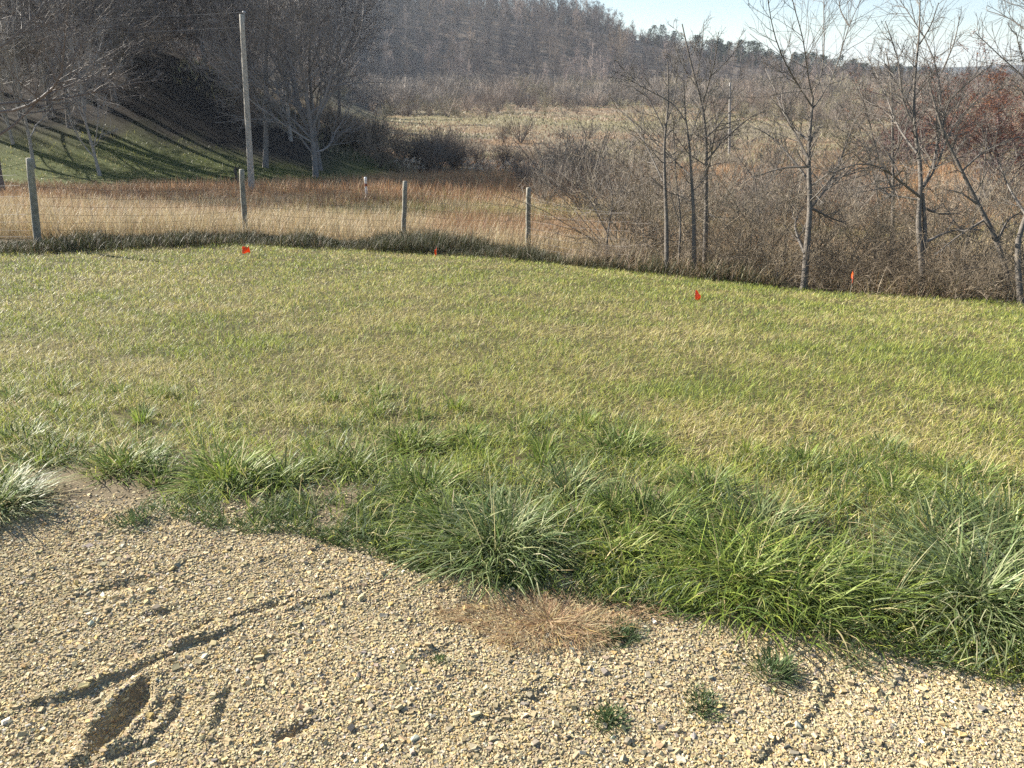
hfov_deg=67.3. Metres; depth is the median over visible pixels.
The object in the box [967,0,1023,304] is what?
bare tree
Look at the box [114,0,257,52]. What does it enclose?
bare tree
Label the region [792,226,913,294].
bare shrub
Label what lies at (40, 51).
thicket shrub
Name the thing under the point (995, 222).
bare shrub
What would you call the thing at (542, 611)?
dead grass patch
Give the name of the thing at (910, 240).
bare shrub
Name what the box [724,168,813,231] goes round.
thicket shrub
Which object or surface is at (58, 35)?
bare tree
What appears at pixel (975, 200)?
bare tree
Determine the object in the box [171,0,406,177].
bare tree
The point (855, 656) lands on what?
gravel weed
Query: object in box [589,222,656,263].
bare shrub
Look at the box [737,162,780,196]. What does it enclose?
thicket shrub
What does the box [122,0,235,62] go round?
bare tree
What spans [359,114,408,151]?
thicket shrub
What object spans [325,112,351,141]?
thicket shrub
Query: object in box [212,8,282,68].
bare tree
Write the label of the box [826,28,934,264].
bare tree
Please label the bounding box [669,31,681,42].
pine tree
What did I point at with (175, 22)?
bare tree
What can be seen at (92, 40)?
thicket shrub
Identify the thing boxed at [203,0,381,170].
bare tree
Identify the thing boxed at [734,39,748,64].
pine tree
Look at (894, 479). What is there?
grass tuft
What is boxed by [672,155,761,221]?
thicket shrub
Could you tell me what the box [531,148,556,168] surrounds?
thicket shrub
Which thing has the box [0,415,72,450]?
grass tuft
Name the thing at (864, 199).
thicket shrub
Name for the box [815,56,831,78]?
pine tree
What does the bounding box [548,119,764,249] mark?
bare shrub
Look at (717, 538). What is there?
grass tuft
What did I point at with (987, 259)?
bare shrub
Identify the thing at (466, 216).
field grass
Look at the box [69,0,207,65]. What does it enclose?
bare tree
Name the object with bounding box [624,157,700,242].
bare shrub
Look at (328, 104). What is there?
thicket shrub
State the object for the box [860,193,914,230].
thicket shrub
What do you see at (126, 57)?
bare tree
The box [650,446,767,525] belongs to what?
grass tuft
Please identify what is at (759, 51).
pine tree
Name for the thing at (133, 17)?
power line
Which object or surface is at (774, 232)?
bare shrub
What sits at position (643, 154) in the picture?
thicket shrub
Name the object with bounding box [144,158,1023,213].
rusty grass
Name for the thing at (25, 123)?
bare tree
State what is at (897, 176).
thicket shrub
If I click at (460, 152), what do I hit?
thicket shrub
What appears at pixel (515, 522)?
grass tuft
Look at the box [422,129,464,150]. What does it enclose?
thicket shrub
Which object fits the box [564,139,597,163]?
thicket shrub
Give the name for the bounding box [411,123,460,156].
thicket shrub
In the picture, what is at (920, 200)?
bare tree
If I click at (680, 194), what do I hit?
thicket shrub
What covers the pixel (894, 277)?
bare shrub
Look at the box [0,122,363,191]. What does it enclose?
bank grass
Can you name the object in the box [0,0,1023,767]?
ground
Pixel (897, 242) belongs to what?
bare shrub
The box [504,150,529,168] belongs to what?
thicket shrub
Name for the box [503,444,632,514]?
grass tuft
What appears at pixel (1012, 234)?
bare shrub
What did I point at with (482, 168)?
dry weed
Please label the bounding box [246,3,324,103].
bare tree
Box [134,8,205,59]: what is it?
bare tree
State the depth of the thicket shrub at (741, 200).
25.50 m
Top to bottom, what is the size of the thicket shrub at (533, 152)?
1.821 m
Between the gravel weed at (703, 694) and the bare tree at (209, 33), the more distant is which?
the bare tree at (209, 33)
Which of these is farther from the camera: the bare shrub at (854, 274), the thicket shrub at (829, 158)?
the thicket shrub at (829, 158)
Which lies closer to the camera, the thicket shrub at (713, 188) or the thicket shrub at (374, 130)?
the thicket shrub at (713, 188)
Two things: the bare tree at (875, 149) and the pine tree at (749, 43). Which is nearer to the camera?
the bare tree at (875, 149)
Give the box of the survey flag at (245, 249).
[242,246,249,253]
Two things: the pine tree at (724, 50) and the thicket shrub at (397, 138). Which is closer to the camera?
the thicket shrub at (397, 138)
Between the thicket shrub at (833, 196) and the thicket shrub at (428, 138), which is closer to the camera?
the thicket shrub at (833, 196)
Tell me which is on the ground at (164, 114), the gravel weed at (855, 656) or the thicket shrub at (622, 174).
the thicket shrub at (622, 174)
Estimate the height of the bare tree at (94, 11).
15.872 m
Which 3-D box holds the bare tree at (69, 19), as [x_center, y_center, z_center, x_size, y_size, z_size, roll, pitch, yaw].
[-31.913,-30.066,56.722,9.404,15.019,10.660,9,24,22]
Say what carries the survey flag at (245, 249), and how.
on the ground at (164, 114)
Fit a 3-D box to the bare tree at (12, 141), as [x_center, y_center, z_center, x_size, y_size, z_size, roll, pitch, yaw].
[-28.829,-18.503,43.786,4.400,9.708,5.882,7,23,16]
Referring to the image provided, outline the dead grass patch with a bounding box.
[420,582,673,660]
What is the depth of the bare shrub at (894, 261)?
11.48 m
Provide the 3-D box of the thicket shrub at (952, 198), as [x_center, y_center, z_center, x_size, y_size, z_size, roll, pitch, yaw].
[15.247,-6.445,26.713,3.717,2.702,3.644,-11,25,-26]
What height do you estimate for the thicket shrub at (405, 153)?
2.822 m
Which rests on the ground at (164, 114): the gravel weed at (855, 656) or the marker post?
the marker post
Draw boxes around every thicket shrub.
[2,32,39,69]
[24,28,67,70]
[75,22,118,55]
[134,19,174,49]
[172,36,200,61]
[219,90,268,126]
[220,71,268,104]
[233,98,262,124]
[294,113,332,139]
[295,96,327,115]
[302,97,343,125]
[316,107,365,144]
[317,102,339,129]
[317,107,375,145]
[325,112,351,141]
[334,106,387,142]
[340,118,366,147]
[342,109,394,146]
[352,124,408,167]
[355,115,392,150]
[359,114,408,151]
[380,120,422,156]
[383,134,432,171]
[385,131,439,171]
[388,125,442,172]
[397,126,456,171]
[404,126,449,164]
[408,127,461,171]
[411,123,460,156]
[419,123,465,152]
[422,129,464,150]
[430,136,463,164]
[436,137,474,165]
[440,127,481,158]
[442,140,465,169]
[446,141,470,164]
[456,144,478,166]
[463,148,497,171]
[467,137,491,159]
[481,140,523,168]
[491,141,516,167]
[502,152,540,177]
[503,122,590,190]
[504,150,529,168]
[511,160,541,182]
[512,142,536,161]
[518,154,578,207]
[519,150,542,163]
[522,145,547,161]
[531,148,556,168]
[535,144,561,167]
[541,138,631,210]
[544,120,633,181]
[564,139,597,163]
[567,145,620,190]
[571,135,678,217]
[615,140,688,185]
[625,138,670,167]
[652,171,716,218]
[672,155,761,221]
[692,142,796,218]
[712,150,729,168]
[718,157,806,225]
[720,148,744,166]
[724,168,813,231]
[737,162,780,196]
[748,146,850,221]
[754,133,819,178]
[766,171,817,213]
[783,150,872,214]
[803,175,863,211]
[811,144,858,177]
[813,174,904,229]
[821,162,870,195]
[836,178,879,207]
[837,169,875,199]
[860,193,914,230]
[871,157,922,193]
[887,158,1007,231]
[896,196,958,237]
[929,173,955,193]
[943,135,989,167]
[950,156,1023,213]
[960,165,1023,203]
[992,160,1023,200]
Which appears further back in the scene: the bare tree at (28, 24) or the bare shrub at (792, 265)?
the bare tree at (28, 24)
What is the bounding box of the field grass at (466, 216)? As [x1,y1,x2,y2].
[0,176,1023,275]
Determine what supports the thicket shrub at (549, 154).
on the ground at (164, 114)
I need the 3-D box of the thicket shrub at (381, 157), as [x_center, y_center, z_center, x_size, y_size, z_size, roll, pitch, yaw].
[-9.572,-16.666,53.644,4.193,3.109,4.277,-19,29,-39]
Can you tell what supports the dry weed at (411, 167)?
on the ground at (164, 114)
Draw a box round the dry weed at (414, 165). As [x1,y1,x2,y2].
[404,157,423,174]
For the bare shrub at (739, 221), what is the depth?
15.14 m
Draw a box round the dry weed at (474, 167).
[462,158,481,176]
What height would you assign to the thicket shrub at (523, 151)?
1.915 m
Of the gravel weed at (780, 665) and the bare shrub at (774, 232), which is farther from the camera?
the bare shrub at (774, 232)
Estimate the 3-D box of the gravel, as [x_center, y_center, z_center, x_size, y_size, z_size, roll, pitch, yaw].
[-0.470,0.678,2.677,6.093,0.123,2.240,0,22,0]
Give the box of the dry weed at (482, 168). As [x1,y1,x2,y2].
[473,159,493,176]
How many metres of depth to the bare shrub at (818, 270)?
12.21 m
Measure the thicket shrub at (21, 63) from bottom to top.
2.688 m
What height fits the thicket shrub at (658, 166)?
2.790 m
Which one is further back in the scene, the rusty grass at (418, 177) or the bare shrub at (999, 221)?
the rusty grass at (418, 177)
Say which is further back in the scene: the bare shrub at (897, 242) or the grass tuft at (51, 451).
the bare shrub at (897, 242)
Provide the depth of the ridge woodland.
362.31 m
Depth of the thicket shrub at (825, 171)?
33.56 m
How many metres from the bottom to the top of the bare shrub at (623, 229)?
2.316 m
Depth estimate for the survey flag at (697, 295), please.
9.15 m
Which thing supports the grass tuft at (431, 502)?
on the ground at (164, 114)
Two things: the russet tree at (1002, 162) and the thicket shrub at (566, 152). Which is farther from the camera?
the russet tree at (1002, 162)
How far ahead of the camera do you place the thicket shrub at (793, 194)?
31.27 m
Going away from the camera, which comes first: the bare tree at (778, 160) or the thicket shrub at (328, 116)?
the bare tree at (778, 160)
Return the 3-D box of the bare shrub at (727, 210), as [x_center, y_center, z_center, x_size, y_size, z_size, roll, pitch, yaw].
[3.232,-3.336,13.534,3.395,2.781,3.464,8,23,19]
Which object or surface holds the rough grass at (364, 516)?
on the ground at (164, 114)
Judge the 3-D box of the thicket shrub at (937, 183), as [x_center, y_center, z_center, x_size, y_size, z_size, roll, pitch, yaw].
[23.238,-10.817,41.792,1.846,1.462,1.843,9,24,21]
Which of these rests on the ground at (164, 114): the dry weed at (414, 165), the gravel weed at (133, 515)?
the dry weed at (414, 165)
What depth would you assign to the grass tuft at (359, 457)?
3.51 m
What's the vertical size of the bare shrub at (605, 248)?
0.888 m
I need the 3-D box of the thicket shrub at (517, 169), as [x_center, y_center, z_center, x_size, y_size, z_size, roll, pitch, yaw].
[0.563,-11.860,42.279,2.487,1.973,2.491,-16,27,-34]
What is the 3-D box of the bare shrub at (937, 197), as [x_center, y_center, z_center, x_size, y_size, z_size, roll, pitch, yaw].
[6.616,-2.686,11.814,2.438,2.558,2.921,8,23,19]
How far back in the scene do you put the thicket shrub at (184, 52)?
53.91 m
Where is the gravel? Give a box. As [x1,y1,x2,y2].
[0,449,1023,767]
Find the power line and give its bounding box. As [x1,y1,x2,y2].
[9,12,241,36]
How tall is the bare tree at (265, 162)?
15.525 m
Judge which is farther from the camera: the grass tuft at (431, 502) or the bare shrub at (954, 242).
the bare shrub at (954, 242)
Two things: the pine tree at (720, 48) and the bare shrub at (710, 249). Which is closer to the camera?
the bare shrub at (710, 249)
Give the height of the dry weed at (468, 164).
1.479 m
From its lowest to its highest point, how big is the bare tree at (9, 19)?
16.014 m
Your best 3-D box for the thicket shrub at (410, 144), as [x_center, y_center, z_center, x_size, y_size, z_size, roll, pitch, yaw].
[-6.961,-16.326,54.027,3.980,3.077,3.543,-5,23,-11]
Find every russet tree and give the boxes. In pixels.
[842,29,1023,175]
[846,105,975,164]
[936,129,1023,178]
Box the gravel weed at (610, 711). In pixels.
[584,697,632,738]
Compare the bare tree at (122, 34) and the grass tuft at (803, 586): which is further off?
the bare tree at (122, 34)
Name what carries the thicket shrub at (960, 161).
on the ground at (164, 114)
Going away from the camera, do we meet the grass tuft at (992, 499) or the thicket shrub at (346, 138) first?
the grass tuft at (992, 499)
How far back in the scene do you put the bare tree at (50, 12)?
54.15 m
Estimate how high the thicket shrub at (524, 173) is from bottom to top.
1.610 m
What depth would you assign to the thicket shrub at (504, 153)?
59.58 m
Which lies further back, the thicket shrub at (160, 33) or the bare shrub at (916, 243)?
the thicket shrub at (160, 33)
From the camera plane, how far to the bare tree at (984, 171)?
12.96 m
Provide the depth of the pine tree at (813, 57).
443.27 m
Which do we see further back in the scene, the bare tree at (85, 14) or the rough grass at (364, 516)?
the bare tree at (85, 14)
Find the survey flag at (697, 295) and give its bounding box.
[694,289,700,300]
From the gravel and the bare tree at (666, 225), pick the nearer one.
the gravel
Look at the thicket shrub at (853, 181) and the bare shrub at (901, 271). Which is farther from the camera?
the thicket shrub at (853, 181)
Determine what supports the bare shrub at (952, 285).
on the ground at (164, 114)
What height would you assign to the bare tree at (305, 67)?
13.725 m
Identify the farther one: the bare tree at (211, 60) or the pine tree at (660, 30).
the pine tree at (660, 30)
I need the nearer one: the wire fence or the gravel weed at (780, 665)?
the gravel weed at (780, 665)
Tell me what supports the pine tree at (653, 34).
on the ground at (164, 114)
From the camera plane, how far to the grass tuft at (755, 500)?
2.93 m
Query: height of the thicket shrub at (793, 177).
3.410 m
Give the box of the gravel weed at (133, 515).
[101,499,170,534]
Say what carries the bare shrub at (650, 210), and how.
on the ground at (164, 114)
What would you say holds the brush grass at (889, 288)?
on the ground at (164, 114)
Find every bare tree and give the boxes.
[0,0,41,49]
[0,0,43,144]
[0,0,95,118]
[0,0,170,191]
[0,0,174,126]
[0,1,98,167]
[0,23,31,98]
[1,0,167,119]
[12,7,93,60]
[16,0,85,57]
[16,0,191,100]
[22,0,38,62]
[22,0,115,32]
[22,0,139,64]
[30,1,85,98]
[34,0,128,175]
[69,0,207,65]
[84,0,132,65]
[90,0,211,52]
[94,0,202,51]
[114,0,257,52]
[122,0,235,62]
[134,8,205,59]
[171,0,249,69]
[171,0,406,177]
[174,0,273,80]
[177,0,224,63]
[195,0,277,80]
[196,7,272,89]
[201,0,340,167]
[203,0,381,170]
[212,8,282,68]
[231,0,336,117]
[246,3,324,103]
[250,3,336,103]
[251,0,355,141]
[283,0,398,121]
[570,128,643,250]
[602,56,727,275]
[607,47,704,271]
[656,16,778,273]
[662,110,703,270]
[720,124,796,253]
[721,0,900,289]
[807,0,1023,295]
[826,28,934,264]
[830,82,924,271]
[916,110,1023,279]
[922,53,1023,299]
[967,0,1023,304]
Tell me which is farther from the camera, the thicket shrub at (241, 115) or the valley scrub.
the valley scrub
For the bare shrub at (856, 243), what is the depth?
14.88 m
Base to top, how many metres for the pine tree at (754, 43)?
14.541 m
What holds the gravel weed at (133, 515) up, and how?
on the gravel
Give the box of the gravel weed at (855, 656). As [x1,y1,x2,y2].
[820,629,895,678]
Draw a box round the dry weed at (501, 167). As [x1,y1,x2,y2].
[494,158,513,177]
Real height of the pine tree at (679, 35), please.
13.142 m
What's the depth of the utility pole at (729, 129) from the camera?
73.71 m
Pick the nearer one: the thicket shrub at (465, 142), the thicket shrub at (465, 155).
the thicket shrub at (465, 155)
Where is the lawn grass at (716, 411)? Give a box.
[0,241,1023,570]
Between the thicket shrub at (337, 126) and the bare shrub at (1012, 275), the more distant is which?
the thicket shrub at (337, 126)
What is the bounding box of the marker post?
[364,177,366,196]
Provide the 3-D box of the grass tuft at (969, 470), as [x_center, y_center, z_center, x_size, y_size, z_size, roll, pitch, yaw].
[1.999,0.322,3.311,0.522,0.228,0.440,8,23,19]
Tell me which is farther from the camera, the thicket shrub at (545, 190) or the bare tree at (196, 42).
the bare tree at (196, 42)
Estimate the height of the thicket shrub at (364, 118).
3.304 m
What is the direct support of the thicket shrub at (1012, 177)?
on the ground at (164, 114)
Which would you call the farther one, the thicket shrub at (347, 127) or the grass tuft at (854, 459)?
the thicket shrub at (347, 127)
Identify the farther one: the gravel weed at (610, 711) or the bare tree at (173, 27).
the bare tree at (173, 27)
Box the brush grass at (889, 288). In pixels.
[533,217,1023,302]
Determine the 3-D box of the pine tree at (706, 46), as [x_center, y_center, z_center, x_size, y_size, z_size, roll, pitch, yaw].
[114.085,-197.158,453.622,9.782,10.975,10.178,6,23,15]
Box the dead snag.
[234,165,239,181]
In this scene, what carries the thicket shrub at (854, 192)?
on the ground at (164, 114)
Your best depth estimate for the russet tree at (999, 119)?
51.60 m
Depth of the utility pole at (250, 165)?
32.88 m
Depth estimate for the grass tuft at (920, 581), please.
2.44 m
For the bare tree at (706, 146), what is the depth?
12.77 m
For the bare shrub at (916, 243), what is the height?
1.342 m
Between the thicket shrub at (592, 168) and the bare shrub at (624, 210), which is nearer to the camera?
the bare shrub at (624, 210)
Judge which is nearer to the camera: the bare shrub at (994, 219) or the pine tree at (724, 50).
the bare shrub at (994, 219)
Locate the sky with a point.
(732, 15)
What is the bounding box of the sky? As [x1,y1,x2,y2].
[415,0,1023,66]
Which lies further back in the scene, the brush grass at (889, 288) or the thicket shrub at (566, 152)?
the thicket shrub at (566, 152)
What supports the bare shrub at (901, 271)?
on the ground at (164, 114)
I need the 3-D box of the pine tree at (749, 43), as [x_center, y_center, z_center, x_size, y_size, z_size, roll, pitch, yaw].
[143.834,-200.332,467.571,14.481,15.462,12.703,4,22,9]
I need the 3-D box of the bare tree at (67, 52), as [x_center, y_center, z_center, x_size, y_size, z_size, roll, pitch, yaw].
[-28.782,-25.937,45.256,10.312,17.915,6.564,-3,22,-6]
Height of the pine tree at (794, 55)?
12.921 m
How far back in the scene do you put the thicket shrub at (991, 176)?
33.51 m
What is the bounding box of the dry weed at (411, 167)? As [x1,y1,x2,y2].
[396,158,419,174]
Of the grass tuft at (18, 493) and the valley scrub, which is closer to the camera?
the grass tuft at (18, 493)
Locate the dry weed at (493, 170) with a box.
[490,156,505,176]
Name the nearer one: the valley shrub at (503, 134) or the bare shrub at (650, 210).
the bare shrub at (650, 210)
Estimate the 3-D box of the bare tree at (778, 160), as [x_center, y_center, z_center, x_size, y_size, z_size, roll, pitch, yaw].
[5.155,-3.944,16.061,1.323,2.895,2.021,17,28,36]
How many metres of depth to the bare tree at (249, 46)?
61.92 m
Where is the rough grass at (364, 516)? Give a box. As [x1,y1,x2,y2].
[0,380,1023,691]
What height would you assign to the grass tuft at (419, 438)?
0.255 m
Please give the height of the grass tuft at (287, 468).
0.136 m
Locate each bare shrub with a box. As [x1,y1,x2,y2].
[483,113,731,258]
[530,145,696,252]
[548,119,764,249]
[569,124,741,259]
[575,226,644,263]
[580,120,761,252]
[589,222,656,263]
[611,226,680,262]
[613,113,805,265]
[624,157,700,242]
[656,193,746,254]
[658,224,752,270]
[670,176,827,271]
[670,206,770,281]
[671,179,846,279]
[679,93,964,279]
[682,199,797,265]
[688,186,772,254]
[691,177,850,273]
[718,193,848,273]
[719,218,844,286]
[727,177,896,278]
[751,134,951,282]
[768,165,968,285]
[774,239,876,288]
[784,191,897,275]
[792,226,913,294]
[804,209,951,292]
[815,199,902,268]
[832,185,987,286]
[835,218,986,295]
[843,142,973,275]
[858,217,967,296]
[860,125,1023,287]
[879,207,961,273]
[888,219,1023,299]
[888,230,1022,304]
[894,194,1021,282]
[906,131,1023,291]
[916,212,1013,275]
[928,157,1023,286]
[929,184,1023,269]
[942,170,1023,270]
[946,232,1023,282]
[957,233,1023,303]
[966,227,1023,301]
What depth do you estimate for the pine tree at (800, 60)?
430.44 m
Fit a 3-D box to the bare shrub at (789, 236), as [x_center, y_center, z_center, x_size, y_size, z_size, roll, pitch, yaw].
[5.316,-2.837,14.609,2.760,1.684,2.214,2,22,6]
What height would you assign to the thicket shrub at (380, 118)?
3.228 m
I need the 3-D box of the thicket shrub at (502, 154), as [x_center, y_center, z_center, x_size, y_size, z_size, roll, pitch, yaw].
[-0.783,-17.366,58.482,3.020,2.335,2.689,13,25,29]
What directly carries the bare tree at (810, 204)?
on the ground at (164, 114)
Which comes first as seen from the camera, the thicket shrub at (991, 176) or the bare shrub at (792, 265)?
the bare shrub at (792, 265)
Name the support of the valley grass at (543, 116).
on the ground at (164, 114)
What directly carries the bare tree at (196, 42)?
on the ground at (164, 114)
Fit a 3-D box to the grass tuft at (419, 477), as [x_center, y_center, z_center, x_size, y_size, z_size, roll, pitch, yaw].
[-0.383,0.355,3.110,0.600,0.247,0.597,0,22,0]
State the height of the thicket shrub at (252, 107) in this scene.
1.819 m
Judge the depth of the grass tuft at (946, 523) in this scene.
2.79 m
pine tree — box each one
[650,25,659,44]
[657,24,667,44]
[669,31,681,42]
[676,32,684,46]
[692,35,703,53]
[698,40,710,55]
[706,40,723,61]
[709,40,726,62]
[720,44,727,60]
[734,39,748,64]
[741,40,764,65]
[743,40,754,61]
[754,42,767,65]
[766,49,774,63]
[788,52,799,73]
[796,51,813,73]
[809,52,819,71]
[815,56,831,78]
[831,55,847,75]
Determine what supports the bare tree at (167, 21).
on the ground at (164, 114)
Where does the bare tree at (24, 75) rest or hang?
on the ground at (164, 114)
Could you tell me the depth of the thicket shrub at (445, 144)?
63.04 m
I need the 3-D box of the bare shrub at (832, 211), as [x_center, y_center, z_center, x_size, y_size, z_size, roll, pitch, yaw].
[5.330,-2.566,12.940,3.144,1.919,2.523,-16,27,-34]
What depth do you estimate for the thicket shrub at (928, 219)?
25.21 m
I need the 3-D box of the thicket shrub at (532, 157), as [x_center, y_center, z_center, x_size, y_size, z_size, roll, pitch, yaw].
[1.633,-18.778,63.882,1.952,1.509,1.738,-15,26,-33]
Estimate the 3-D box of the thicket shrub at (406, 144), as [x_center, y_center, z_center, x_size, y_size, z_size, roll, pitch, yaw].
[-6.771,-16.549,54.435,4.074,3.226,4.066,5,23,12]
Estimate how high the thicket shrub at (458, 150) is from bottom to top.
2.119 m
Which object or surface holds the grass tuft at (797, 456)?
on the ground at (164, 114)
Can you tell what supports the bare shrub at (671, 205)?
on the ground at (164, 114)
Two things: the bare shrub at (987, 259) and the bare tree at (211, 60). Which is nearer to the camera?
the bare shrub at (987, 259)
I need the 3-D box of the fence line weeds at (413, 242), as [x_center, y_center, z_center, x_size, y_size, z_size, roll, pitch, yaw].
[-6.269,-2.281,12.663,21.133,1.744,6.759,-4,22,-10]
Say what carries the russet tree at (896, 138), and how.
on the ground at (164, 114)
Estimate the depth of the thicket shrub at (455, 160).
58.16 m
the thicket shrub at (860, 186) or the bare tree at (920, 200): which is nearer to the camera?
the bare tree at (920, 200)
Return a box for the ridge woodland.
[0,0,1022,104]
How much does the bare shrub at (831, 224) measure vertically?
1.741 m
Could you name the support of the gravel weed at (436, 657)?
on the gravel
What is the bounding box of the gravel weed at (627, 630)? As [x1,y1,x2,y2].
[591,612,650,651]
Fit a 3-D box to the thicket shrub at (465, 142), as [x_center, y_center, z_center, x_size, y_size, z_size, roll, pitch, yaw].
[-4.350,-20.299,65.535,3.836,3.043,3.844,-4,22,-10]
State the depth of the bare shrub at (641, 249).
13.35 m
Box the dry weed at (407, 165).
[394,158,422,177]
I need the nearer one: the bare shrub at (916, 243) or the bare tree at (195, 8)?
the bare shrub at (916, 243)
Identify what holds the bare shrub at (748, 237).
on the ground at (164, 114)
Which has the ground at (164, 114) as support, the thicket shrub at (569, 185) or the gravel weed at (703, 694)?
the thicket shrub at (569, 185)
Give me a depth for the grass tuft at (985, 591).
2.45 m
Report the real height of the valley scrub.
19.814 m
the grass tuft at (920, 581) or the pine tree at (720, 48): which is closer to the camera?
the grass tuft at (920, 581)
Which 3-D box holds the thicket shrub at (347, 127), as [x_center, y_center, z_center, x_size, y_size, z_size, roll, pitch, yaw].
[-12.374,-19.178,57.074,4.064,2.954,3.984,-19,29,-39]
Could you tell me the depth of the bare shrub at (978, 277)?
10.49 m
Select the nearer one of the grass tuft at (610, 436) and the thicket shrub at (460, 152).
the grass tuft at (610, 436)
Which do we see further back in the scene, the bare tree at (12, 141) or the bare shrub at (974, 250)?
the bare tree at (12, 141)
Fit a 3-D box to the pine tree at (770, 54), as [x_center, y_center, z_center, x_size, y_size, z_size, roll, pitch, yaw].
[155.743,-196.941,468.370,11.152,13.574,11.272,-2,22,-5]
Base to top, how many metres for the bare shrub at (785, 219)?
3.170 m
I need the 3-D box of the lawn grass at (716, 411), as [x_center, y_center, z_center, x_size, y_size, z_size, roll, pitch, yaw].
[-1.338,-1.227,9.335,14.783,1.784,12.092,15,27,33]
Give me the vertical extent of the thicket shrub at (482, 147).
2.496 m
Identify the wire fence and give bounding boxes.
[0,158,626,260]
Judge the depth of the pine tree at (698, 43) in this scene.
453.57 m
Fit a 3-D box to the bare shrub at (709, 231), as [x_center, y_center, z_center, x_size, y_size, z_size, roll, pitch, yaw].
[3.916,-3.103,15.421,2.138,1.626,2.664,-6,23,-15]
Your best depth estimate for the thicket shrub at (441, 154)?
55.41 m
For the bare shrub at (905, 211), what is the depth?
13.68 m
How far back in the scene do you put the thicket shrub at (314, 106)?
59.05 m
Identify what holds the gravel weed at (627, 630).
on the gravel
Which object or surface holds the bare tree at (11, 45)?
on the ground at (164, 114)
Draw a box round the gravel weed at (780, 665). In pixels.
[736,641,809,697]
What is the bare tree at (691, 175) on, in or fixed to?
on the ground at (164, 114)
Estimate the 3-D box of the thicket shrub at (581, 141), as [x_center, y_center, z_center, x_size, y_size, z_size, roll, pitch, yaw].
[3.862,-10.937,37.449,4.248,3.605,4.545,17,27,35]
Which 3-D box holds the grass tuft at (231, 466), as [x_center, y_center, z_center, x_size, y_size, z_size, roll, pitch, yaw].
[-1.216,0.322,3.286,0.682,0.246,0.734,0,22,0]
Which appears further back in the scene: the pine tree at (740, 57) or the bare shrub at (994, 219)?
the pine tree at (740, 57)
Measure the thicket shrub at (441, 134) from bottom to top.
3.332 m
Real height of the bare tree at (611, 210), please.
2.388 m
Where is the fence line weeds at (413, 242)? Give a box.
[0,223,793,290]
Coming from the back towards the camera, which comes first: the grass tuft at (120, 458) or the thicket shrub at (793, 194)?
the thicket shrub at (793, 194)
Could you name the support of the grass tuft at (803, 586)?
on the ground at (164, 114)
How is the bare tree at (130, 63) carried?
on the ground at (164, 114)
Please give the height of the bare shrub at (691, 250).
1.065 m
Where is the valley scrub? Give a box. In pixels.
[257,46,1023,148]
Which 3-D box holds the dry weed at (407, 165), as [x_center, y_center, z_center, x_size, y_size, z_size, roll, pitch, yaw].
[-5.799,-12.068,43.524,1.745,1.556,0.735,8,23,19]
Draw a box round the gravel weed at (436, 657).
[428,651,453,666]
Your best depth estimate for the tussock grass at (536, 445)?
3.43 m
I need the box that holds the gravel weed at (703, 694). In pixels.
[677,682,728,720]
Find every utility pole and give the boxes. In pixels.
[239,11,254,189]
[728,83,730,153]
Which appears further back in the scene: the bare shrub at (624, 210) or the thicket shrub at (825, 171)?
the thicket shrub at (825, 171)
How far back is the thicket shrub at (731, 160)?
56.64 m
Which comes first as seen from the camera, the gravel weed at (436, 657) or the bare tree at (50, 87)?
the gravel weed at (436, 657)
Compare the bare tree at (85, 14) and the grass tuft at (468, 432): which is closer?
the grass tuft at (468, 432)
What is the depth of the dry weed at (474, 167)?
44.50 m
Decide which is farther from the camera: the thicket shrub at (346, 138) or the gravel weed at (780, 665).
the thicket shrub at (346, 138)
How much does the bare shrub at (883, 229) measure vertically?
2.384 m
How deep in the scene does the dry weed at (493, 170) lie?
44.58 m
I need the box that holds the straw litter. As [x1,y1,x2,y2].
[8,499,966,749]
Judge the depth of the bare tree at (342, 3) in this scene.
59.70 m
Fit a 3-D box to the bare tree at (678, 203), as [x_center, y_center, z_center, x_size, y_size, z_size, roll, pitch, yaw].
[2.739,-3.165,12.794,0.739,2.669,1.160,-10,24,-23]
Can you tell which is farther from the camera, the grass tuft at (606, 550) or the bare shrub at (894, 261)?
the bare shrub at (894, 261)
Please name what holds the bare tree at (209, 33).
on the ground at (164, 114)
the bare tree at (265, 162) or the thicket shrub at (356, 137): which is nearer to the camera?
the bare tree at (265, 162)
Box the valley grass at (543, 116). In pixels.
[166,56,1022,174]
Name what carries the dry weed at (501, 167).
on the ground at (164, 114)
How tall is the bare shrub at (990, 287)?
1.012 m
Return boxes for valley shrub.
[491,120,516,142]
[498,118,512,132]
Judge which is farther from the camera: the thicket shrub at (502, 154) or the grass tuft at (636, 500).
the thicket shrub at (502, 154)
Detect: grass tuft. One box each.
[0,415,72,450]
[0,425,108,475]
[0,447,87,524]
[62,431,192,488]
[147,429,295,504]
[214,442,333,503]
[283,417,425,488]
[345,443,488,522]
[362,405,461,465]
[363,475,512,562]
[380,437,617,608]
[433,418,506,455]
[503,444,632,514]
[546,507,673,603]
[559,468,750,575]
[562,413,693,466]
[616,491,882,651]
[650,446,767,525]
[686,461,839,555]
[693,509,922,667]
[751,433,849,481]
[785,523,1009,672]
[812,439,911,477]
[825,445,976,511]
[838,501,1023,678]
[841,486,1023,593]
[875,460,1023,577]
[907,444,1019,493]
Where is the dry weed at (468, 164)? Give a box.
[464,158,476,173]
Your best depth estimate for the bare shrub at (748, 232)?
14.91 m
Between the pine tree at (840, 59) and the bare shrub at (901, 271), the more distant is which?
the pine tree at (840, 59)
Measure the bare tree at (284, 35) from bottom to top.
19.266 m
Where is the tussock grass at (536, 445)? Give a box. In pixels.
[0,351,1023,609]
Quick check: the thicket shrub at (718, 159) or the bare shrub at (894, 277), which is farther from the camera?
the thicket shrub at (718, 159)
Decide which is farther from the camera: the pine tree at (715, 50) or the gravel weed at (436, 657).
the pine tree at (715, 50)

